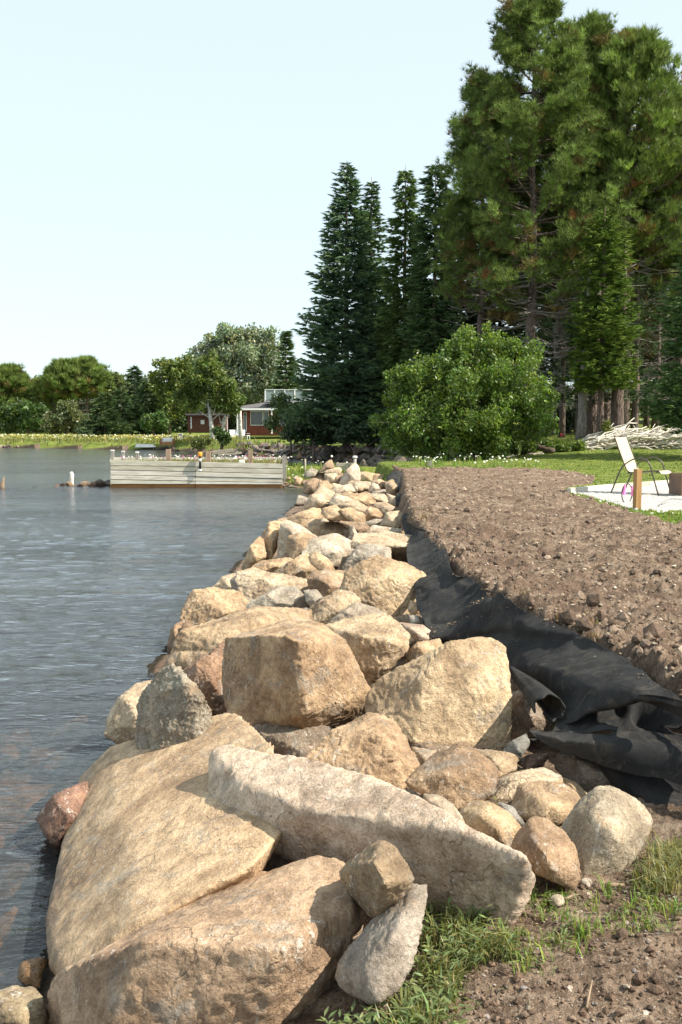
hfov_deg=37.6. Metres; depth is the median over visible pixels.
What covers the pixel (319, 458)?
boulder
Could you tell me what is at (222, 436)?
leafy bush
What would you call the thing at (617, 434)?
driftwood stick
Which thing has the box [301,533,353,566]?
boulder
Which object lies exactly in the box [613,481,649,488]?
edging board
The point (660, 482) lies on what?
edging board
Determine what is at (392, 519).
boulder
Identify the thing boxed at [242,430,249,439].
garden chair
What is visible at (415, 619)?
boulder
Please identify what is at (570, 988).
pebbles
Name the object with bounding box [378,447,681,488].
lawn grass
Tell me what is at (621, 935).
clods
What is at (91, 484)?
boulder
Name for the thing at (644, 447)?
driftwood stick
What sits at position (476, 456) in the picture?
daisies
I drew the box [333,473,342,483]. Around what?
boulder
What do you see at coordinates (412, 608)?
boulder
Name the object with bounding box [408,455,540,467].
long grass
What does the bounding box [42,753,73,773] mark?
submerged stone
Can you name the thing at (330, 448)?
boulder
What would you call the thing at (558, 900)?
stone
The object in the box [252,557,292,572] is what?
boulder
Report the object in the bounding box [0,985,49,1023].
boulder
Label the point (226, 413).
birch tree
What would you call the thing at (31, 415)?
tree
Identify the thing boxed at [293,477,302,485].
boulder
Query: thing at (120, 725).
boulder
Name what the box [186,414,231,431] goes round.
shed
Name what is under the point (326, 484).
boulder
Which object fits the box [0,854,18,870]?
submerged stone
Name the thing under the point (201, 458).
dock flowers
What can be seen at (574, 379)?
spruce tree
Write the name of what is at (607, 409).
conifer tree
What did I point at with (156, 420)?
tree
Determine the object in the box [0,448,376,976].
lake water
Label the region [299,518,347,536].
boulder
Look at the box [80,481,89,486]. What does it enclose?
boulder
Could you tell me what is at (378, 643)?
boulder
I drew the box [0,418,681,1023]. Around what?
ground
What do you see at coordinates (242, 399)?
birch tree
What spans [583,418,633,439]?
driftwood stick
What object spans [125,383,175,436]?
spruce tree
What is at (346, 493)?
boulder
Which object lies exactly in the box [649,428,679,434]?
driftwood stick
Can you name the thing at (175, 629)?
boulder
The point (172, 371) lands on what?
poplar tree
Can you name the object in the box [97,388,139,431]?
spruce tree
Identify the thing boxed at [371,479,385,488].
boulder
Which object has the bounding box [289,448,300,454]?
boulder
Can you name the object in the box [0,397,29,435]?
tree
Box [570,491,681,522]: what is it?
lawn grass
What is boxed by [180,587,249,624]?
boulder
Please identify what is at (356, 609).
boulder
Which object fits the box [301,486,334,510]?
boulder
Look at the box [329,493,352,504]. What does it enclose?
boulder
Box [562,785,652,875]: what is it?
boulder
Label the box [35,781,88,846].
boulder
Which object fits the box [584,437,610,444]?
driftwood stick
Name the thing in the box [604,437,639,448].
driftwood stick
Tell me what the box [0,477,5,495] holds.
wooden stump
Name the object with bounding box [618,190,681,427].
pine tree
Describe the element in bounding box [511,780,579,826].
boulder
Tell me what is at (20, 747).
submerged stone
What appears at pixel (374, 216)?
spruce tree
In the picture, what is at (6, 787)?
submerged stone
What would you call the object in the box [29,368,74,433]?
pine tree
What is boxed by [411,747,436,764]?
boulder
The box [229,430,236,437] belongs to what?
garden chair
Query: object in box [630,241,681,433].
pine tree
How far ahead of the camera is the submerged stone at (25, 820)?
6.07 m
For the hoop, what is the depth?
17.03 m
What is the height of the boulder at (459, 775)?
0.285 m
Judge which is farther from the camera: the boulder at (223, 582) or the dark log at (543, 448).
the dark log at (543, 448)
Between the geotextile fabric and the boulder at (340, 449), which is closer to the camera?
the geotextile fabric
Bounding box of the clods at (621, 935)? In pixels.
[340,836,681,1023]
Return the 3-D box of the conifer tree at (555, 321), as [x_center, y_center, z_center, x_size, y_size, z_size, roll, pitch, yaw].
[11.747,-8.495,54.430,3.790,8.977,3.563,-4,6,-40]
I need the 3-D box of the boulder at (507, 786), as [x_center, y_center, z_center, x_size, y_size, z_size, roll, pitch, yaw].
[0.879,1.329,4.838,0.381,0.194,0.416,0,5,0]
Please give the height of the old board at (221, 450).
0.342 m
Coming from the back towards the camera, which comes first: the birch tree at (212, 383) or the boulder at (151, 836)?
the birch tree at (212, 383)
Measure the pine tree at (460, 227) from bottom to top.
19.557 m
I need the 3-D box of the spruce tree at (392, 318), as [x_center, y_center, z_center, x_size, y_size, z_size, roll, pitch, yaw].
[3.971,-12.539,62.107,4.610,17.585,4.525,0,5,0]
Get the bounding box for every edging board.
[567,484,612,492]
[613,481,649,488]
[647,480,668,484]
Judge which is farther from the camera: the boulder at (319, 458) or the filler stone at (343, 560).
the boulder at (319, 458)
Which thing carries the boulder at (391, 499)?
on the ground at (18, 948)
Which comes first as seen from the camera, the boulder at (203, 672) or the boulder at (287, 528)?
the boulder at (203, 672)
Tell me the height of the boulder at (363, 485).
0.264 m
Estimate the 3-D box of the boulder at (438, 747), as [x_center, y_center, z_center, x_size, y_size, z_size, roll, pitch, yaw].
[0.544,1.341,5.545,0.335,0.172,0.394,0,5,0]
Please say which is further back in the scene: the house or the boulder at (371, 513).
the house
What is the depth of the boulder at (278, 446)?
75.19 m
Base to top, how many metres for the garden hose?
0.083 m
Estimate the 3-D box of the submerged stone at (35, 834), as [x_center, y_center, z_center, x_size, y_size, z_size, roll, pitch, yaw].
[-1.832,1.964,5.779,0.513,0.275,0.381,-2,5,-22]
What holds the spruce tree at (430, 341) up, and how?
on the ground at (18, 948)
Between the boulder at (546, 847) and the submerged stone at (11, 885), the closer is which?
the boulder at (546, 847)
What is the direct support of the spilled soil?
on the geotextile fabric
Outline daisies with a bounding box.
[413,453,538,462]
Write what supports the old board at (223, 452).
on the old board at (230, 453)
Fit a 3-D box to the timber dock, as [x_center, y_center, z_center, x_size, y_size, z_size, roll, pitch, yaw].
[-5.771,-1.299,39.285,7.479,2.400,4.332,0,5,0]
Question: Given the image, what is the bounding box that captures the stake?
[304,459,305,479]
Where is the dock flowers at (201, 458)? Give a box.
[121,454,277,459]
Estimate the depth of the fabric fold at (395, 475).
26.33 m
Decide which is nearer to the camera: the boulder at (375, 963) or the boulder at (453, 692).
the boulder at (375, 963)
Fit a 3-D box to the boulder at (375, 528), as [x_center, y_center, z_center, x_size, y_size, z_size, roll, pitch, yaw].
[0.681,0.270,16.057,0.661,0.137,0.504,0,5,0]
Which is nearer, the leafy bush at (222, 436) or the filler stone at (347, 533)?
the filler stone at (347, 533)
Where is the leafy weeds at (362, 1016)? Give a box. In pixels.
[318,1000,385,1023]
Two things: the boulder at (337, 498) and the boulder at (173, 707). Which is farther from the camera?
the boulder at (337, 498)
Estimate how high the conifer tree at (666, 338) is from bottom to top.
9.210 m
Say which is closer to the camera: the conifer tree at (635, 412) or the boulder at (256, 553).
the boulder at (256, 553)
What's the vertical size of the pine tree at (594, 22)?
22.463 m
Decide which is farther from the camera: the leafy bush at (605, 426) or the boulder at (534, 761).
the leafy bush at (605, 426)
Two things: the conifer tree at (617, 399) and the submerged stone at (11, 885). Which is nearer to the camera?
the submerged stone at (11, 885)
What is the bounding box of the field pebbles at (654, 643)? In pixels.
[404,468,681,677]
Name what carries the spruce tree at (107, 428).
on the ground at (18, 948)
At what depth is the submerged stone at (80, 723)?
8.05 m
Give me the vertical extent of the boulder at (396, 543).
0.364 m
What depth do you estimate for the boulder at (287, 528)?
14.23 m
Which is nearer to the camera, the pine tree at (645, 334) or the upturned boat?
the pine tree at (645, 334)
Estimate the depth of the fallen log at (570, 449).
42.83 m
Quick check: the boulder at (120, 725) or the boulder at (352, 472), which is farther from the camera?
the boulder at (352, 472)
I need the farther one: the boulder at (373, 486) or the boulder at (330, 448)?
the boulder at (330, 448)
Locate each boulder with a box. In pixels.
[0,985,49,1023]
[8,957,47,987]
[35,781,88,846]
[45,713,282,975]
[47,855,363,1023]
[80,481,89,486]
[88,482,96,486]
[95,479,107,489]
[103,680,151,743]
[134,662,211,749]
[164,605,312,669]
[167,620,184,653]
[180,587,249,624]
[183,640,226,714]
[206,744,535,925]
[213,573,235,589]
[221,619,370,728]
[230,576,237,590]
[236,567,309,599]
[241,536,266,569]
[246,586,303,607]
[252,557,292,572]
[252,724,333,756]
[262,521,281,559]
[263,855,291,871]
[273,553,317,578]
[276,442,282,449]
[276,520,316,558]
[281,449,289,454]
[285,532,315,558]
[287,507,324,523]
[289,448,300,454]
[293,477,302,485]
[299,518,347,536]
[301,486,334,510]
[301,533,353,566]
[302,478,318,494]
[303,589,322,605]
[304,468,319,477]
[305,712,419,789]
[307,569,341,596]
[308,552,334,570]
[308,589,360,623]
[312,473,324,482]
[314,480,331,492]
[316,455,323,461]
[319,450,327,456]
[319,467,341,474]
[320,460,334,471]
[320,518,328,522]
[321,505,349,521]
[324,450,334,457]
[324,473,337,483]
[325,613,409,685]
[328,446,337,453]
[328,602,387,623]
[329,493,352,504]
[331,483,341,488]
[331,483,355,493]
[332,570,345,578]
[333,456,346,462]
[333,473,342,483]
[335,499,367,512]
[335,883,427,1004]
[338,445,353,452]
[339,463,360,484]
[339,491,352,495]
[339,507,365,522]
[339,521,369,532]
[339,555,425,618]
[339,840,414,917]
[341,544,391,570]
[346,493,375,505]
[348,481,370,490]
[349,525,356,540]
[351,531,411,561]
[356,450,367,454]
[359,459,368,466]
[360,452,371,459]
[360,471,374,481]
[363,507,382,521]
[365,519,382,526]
[365,637,512,750]
[366,525,401,532]
[367,453,376,463]
[368,483,380,492]
[368,493,388,502]
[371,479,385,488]
[372,489,386,494]
[373,473,382,479]
[374,501,397,513]
[375,454,382,461]
[376,446,382,454]
[379,511,402,527]
[385,479,398,495]
[386,493,396,506]
[393,455,407,461]
[399,622,430,641]
[404,638,442,661]
[405,742,500,810]
[408,600,419,614]
[409,615,424,625]
[410,742,452,752]
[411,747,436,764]
[423,793,464,822]
[459,800,520,846]
[477,749,520,777]
[495,767,563,798]
[498,802,524,826]
[503,733,529,756]
[510,690,548,739]
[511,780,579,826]
[511,816,580,889]
[517,753,548,769]
[554,752,612,792]
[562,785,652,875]
[563,778,586,798]
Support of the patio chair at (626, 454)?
on the ground at (18, 948)
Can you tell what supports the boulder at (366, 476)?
on the ground at (18, 948)
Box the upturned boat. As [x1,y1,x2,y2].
[135,444,155,446]
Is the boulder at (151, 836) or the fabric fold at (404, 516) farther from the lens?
the fabric fold at (404, 516)
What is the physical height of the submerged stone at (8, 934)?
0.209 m
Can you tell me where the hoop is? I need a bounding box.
[621,483,632,501]
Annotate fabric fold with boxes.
[387,471,402,481]
[395,493,401,505]
[402,513,407,521]
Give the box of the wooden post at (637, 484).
[633,469,641,508]
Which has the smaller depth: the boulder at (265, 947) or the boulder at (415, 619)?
the boulder at (265, 947)
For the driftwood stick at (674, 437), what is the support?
on the driftwood stick at (659, 442)
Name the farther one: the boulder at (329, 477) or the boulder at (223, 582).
the boulder at (329, 477)
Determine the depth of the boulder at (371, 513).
17.66 m
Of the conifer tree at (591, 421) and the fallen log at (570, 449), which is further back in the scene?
the conifer tree at (591, 421)
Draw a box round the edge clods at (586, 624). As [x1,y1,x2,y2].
[421,518,681,699]
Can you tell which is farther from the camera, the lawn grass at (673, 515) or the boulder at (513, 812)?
the lawn grass at (673, 515)
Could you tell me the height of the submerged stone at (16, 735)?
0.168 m
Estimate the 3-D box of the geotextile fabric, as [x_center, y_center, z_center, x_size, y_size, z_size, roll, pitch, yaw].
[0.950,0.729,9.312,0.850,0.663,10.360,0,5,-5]
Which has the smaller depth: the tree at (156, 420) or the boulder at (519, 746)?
the boulder at (519, 746)
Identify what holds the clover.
on the ground at (18, 948)
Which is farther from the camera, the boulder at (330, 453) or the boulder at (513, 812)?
the boulder at (330, 453)
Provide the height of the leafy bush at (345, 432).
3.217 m
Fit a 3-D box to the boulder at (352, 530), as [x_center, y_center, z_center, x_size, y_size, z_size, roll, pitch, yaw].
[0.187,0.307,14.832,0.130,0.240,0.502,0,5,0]
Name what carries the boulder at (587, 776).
on the ground at (18, 948)
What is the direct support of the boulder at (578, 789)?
on the boulder at (587, 776)
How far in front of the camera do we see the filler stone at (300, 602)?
9.76 m
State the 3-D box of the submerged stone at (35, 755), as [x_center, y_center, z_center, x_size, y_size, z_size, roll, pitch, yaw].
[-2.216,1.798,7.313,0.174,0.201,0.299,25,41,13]
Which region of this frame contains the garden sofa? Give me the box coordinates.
[160,438,174,444]
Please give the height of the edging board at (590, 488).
0.100 m
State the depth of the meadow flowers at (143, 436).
110.45 m
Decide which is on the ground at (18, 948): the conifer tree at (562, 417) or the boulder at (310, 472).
the conifer tree at (562, 417)
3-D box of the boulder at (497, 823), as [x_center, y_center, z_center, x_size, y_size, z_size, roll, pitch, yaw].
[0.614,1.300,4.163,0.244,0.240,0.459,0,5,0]
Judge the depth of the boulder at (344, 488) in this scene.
24.94 m
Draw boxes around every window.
[250,411,262,425]
[264,411,268,425]
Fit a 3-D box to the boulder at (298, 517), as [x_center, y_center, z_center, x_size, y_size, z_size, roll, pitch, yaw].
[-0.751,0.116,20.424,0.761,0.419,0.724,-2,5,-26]
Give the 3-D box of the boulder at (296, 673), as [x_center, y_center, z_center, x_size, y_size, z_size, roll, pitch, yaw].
[-0.296,1.034,6.473,0.919,0.717,1.130,-4,6,-40]
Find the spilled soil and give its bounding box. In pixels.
[423,564,643,711]
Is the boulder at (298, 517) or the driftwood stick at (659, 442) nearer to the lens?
the boulder at (298, 517)
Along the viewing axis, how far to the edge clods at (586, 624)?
6.38 m
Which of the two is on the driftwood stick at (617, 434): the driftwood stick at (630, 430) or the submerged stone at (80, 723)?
the driftwood stick at (630, 430)
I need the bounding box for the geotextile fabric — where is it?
[402,520,681,806]
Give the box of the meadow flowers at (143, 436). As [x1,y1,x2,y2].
[0,433,234,439]
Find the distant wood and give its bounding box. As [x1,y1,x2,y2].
[0,372,652,432]
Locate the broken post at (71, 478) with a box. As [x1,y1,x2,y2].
[69,472,73,491]
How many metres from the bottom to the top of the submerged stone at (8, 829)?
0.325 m
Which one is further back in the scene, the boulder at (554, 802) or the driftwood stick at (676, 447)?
the driftwood stick at (676, 447)
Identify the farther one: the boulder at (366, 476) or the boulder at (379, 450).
the boulder at (379, 450)
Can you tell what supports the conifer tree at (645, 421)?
on the ground at (18, 948)
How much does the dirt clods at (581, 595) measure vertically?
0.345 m
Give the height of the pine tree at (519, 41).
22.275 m
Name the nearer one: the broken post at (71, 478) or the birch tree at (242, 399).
the broken post at (71, 478)
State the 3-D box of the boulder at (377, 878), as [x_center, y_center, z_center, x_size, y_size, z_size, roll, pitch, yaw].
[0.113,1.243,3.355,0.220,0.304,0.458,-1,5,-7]
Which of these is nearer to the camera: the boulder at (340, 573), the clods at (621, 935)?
the clods at (621, 935)
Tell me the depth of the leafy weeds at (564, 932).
3.38 m
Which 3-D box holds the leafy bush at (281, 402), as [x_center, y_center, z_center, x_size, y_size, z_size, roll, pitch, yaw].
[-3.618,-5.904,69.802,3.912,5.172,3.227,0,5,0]
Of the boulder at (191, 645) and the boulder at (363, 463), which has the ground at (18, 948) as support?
the boulder at (191, 645)
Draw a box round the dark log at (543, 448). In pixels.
[537,444,554,453]
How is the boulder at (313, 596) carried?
on the filler stone at (300, 602)
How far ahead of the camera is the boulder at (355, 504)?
19.35 m
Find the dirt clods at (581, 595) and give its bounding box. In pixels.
[392,465,681,695]
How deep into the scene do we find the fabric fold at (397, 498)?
20.38 m
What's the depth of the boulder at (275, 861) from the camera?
4.09 m
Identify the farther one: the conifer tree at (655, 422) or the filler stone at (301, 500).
the conifer tree at (655, 422)
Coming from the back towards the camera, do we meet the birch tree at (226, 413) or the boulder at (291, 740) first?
the birch tree at (226, 413)
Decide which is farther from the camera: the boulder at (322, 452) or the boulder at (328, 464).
the boulder at (322, 452)
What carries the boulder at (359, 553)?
on the ground at (18, 948)
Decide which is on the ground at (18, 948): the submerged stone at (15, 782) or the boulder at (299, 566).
the submerged stone at (15, 782)
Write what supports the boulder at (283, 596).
on the ground at (18, 948)
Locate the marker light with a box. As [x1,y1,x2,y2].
[198,452,201,471]
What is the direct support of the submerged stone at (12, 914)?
on the ground at (18, 948)
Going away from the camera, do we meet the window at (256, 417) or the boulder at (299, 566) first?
the boulder at (299, 566)
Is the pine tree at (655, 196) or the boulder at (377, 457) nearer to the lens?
the pine tree at (655, 196)
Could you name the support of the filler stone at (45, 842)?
on the ground at (18, 948)
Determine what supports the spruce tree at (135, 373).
on the ground at (18, 948)
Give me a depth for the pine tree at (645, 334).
58.31 m
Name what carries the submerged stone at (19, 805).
on the ground at (18, 948)
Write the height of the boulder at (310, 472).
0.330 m
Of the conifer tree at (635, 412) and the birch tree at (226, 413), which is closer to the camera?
the conifer tree at (635, 412)
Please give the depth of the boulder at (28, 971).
4.03 m
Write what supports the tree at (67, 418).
on the ground at (18, 948)
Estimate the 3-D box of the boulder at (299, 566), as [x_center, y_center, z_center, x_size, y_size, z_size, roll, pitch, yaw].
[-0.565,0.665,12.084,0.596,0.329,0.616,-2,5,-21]
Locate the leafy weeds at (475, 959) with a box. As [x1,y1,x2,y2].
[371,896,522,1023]
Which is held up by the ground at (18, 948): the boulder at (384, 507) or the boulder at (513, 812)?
the boulder at (384, 507)
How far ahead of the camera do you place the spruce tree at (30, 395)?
156.70 m
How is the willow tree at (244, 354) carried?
on the ground at (18, 948)
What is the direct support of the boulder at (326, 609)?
on the filler stone
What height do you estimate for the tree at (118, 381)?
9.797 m
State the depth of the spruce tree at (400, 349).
74.71 m
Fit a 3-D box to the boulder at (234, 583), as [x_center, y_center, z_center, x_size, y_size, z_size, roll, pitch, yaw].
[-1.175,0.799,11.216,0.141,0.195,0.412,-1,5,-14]
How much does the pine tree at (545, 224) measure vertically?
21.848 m
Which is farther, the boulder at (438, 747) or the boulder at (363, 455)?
the boulder at (363, 455)
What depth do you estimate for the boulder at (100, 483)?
37.60 m
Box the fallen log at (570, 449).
[506,443,603,457]
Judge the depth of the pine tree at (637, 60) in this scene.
48.77 m
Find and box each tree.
[0,360,35,433]
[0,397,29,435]
[14,399,48,435]
[21,383,38,432]
[27,378,44,432]
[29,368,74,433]
[32,355,94,433]
[38,398,88,434]
[65,354,114,416]
[74,392,135,437]
[94,369,135,404]
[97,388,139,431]
[117,364,151,420]
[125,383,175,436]
[138,410,170,436]
[145,354,203,434]
[171,346,240,439]
[185,322,298,429]
[186,351,205,433]
[205,401,240,429]
[229,392,246,439]
[270,330,300,390]
[279,162,400,453]
[349,177,396,447]
[369,165,431,406]
[393,163,469,441]
[394,295,431,430]
[415,195,505,407]
[425,66,553,426]
[446,0,637,441]
[476,233,547,402]
[511,64,601,408]
[515,225,574,376]
[517,7,649,434]
[524,274,569,433]
[536,260,580,437]
[540,230,623,440]
[541,22,681,427]
[546,320,578,411]
[548,113,658,406]
[553,275,637,435]
[561,210,644,432]
[566,272,652,421]
[588,244,658,427]
[604,273,677,431]
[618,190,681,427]
[630,106,681,414]
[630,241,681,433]
[631,283,671,399]
[631,322,666,426]
[640,280,674,429]
[647,290,676,427]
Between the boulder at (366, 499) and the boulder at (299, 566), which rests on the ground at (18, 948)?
the boulder at (366, 499)
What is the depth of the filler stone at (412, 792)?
4.86 m
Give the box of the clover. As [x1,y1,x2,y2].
[574,492,672,512]
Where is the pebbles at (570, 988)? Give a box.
[341,853,681,1023]
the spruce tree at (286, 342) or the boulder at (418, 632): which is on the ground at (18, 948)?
the spruce tree at (286, 342)
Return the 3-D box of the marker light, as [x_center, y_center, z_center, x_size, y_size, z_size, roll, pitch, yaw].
[-5.200,-1.859,36.995,0.164,0.722,0.240,0,5,0]
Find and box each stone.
[0,733,33,751]
[0,738,19,769]
[0,770,32,789]
[0,780,14,795]
[0,795,28,821]
[0,820,19,848]
[0,846,56,898]
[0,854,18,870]
[0,906,18,946]
[4,930,13,938]
[8,827,41,854]
[9,727,31,740]
[12,783,55,808]
[19,810,40,825]
[21,746,58,773]
[36,837,60,854]
[38,714,88,742]
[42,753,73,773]
[181,623,194,629]
[294,595,309,607]
[295,495,307,505]
[339,556,348,569]
[344,529,349,537]
[394,614,445,643]
[401,636,416,658]
[405,789,419,796]
[549,894,564,906]
[579,878,591,887]
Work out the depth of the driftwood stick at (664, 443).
42.66 m
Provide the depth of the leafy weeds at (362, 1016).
2.98 m
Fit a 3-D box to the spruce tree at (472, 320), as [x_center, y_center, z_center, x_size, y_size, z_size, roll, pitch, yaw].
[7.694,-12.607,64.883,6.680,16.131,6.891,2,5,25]
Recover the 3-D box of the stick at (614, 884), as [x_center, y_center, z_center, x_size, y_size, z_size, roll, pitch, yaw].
[1.009,1.374,3.688,0.074,0.021,0.019,-1,5,-13]
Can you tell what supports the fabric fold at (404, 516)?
on the ground at (18, 948)
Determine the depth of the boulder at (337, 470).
33.07 m
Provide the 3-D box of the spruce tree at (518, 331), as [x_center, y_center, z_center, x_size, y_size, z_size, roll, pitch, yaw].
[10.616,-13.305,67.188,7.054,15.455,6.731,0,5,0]
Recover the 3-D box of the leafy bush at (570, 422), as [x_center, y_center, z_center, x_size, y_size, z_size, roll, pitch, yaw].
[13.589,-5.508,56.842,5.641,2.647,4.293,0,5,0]
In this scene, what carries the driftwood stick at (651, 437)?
on the driftwood stick at (609, 445)
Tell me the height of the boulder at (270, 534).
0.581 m
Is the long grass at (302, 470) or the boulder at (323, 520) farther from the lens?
the long grass at (302, 470)
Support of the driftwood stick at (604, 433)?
on the driftwood stick at (596, 440)
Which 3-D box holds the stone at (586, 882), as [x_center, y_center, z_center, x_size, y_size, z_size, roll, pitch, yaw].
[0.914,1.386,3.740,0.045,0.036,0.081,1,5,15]
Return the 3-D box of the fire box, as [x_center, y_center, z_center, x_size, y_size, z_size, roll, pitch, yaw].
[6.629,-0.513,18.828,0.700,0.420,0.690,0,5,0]
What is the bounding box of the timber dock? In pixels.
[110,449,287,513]
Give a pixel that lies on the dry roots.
(574, 625)
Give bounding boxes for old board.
[211,448,232,452]
[213,450,233,453]
[218,452,241,455]
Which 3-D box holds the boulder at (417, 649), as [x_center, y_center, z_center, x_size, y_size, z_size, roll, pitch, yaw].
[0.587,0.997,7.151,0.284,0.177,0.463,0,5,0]
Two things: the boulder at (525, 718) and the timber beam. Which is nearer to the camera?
the boulder at (525, 718)
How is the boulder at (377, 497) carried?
on the ground at (18, 948)
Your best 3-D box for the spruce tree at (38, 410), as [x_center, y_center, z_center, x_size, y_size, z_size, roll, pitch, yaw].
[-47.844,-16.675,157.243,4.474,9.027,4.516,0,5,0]
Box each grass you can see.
[0,434,246,442]
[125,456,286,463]
[285,461,364,485]
[369,899,532,1023]
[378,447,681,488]
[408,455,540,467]
[478,436,677,459]
[500,871,681,976]
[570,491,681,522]
[623,829,681,901]
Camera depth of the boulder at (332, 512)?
17.64 m
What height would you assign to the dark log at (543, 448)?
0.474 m
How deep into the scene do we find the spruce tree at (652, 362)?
70.52 m
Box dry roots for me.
[407,507,600,730]
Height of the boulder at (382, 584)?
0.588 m
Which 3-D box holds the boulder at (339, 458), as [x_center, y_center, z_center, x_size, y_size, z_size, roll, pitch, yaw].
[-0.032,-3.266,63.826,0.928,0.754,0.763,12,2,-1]
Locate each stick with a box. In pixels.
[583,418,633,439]
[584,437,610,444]
[585,980,592,1008]
[595,425,626,439]
[597,424,627,437]
[597,443,640,449]
[599,428,637,443]
[602,430,634,442]
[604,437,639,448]
[605,882,624,888]
[619,425,642,433]
[627,433,676,438]
[633,446,658,448]
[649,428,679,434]
[654,440,681,445]
[656,434,681,444]
[663,435,681,440]
[670,446,681,448]
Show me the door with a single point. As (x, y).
(245, 413)
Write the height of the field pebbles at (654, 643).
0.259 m
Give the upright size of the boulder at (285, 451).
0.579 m
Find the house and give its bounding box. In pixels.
[226,389,340,435]
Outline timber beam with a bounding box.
[336,463,352,466]
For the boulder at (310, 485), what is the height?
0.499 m
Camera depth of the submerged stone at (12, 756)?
7.73 m
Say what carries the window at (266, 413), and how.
in the house
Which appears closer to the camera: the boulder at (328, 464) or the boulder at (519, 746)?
the boulder at (519, 746)
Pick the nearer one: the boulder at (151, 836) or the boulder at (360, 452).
the boulder at (151, 836)
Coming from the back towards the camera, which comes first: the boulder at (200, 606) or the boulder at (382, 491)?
the boulder at (382, 491)
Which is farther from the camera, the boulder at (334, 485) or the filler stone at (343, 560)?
the boulder at (334, 485)
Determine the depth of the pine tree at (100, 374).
145.26 m
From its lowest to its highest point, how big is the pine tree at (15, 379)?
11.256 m
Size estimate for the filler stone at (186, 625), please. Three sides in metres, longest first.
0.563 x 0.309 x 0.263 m
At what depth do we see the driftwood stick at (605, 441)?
42.44 m
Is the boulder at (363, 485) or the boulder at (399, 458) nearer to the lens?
the boulder at (363, 485)
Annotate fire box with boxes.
[669,473,681,495]
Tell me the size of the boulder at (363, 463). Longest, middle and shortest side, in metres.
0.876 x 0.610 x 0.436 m
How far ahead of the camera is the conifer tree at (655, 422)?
57.38 m
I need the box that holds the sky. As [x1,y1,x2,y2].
[0,0,681,388]
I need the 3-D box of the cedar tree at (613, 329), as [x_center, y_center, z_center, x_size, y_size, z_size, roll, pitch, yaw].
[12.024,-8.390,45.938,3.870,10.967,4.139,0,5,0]
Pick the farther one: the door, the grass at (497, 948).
the door
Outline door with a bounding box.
[244,412,246,430]
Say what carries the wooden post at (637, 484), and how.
on the ground at (18, 948)
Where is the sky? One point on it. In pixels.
(166, 166)
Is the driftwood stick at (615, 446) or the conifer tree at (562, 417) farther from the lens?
the conifer tree at (562, 417)
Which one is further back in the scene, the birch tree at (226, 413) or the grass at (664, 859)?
the birch tree at (226, 413)
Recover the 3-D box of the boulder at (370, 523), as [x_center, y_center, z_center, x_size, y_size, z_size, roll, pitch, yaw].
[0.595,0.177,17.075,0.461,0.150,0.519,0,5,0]
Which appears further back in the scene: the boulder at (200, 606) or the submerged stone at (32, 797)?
the boulder at (200, 606)
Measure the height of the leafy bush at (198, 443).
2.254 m
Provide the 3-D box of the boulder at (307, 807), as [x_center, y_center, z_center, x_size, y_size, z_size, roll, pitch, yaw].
[0.123,1.341,4.152,1.758,0.647,0.745,4,6,36]
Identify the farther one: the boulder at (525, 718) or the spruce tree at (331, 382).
the spruce tree at (331, 382)
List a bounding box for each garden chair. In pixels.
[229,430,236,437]
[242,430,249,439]
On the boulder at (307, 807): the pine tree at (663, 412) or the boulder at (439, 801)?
the boulder at (439, 801)
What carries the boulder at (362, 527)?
on the filler stone at (347, 533)
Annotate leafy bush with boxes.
[191,436,213,457]
[209,426,231,453]
[261,390,302,458]
[278,404,340,465]
[332,419,390,463]
[367,319,560,460]
[506,438,586,456]
[543,400,609,433]
[599,419,614,435]
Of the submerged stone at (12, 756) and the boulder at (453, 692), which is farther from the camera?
the submerged stone at (12, 756)
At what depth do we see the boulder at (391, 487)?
24.28 m
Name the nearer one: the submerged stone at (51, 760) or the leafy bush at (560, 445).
the submerged stone at (51, 760)
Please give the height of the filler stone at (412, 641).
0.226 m
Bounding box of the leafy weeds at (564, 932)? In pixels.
[522,875,681,971]
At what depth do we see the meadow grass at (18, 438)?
109.39 m
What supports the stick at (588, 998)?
on the ground at (18, 948)
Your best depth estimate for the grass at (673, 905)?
3.41 m
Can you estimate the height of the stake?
0.785 m
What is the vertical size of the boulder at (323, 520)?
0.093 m
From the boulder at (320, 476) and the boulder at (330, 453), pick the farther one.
the boulder at (330, 453)
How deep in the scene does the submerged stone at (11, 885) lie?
5.16 m
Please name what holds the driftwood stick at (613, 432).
on the driftwood stick
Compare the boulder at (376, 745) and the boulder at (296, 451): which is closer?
the boulder at (376, 745)
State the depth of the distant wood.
167.22 m
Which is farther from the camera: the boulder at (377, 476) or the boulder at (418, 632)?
the boulder at (377, 476)
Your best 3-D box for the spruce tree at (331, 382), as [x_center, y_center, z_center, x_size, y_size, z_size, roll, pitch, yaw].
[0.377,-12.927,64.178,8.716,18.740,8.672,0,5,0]
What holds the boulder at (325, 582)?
on the ground at (18, 948)
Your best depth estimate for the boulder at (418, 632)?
7.67 m
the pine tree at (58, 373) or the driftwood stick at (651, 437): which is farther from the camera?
the pine tree at (58, 373)
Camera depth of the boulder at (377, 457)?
58.81 m
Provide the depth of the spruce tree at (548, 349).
69.79 m
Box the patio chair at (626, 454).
[610,436,671,494]
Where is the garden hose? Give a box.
[658,498,681,505]
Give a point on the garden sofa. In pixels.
(164, 441)
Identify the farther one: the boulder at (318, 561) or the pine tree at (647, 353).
the pine tree at (647, 353)

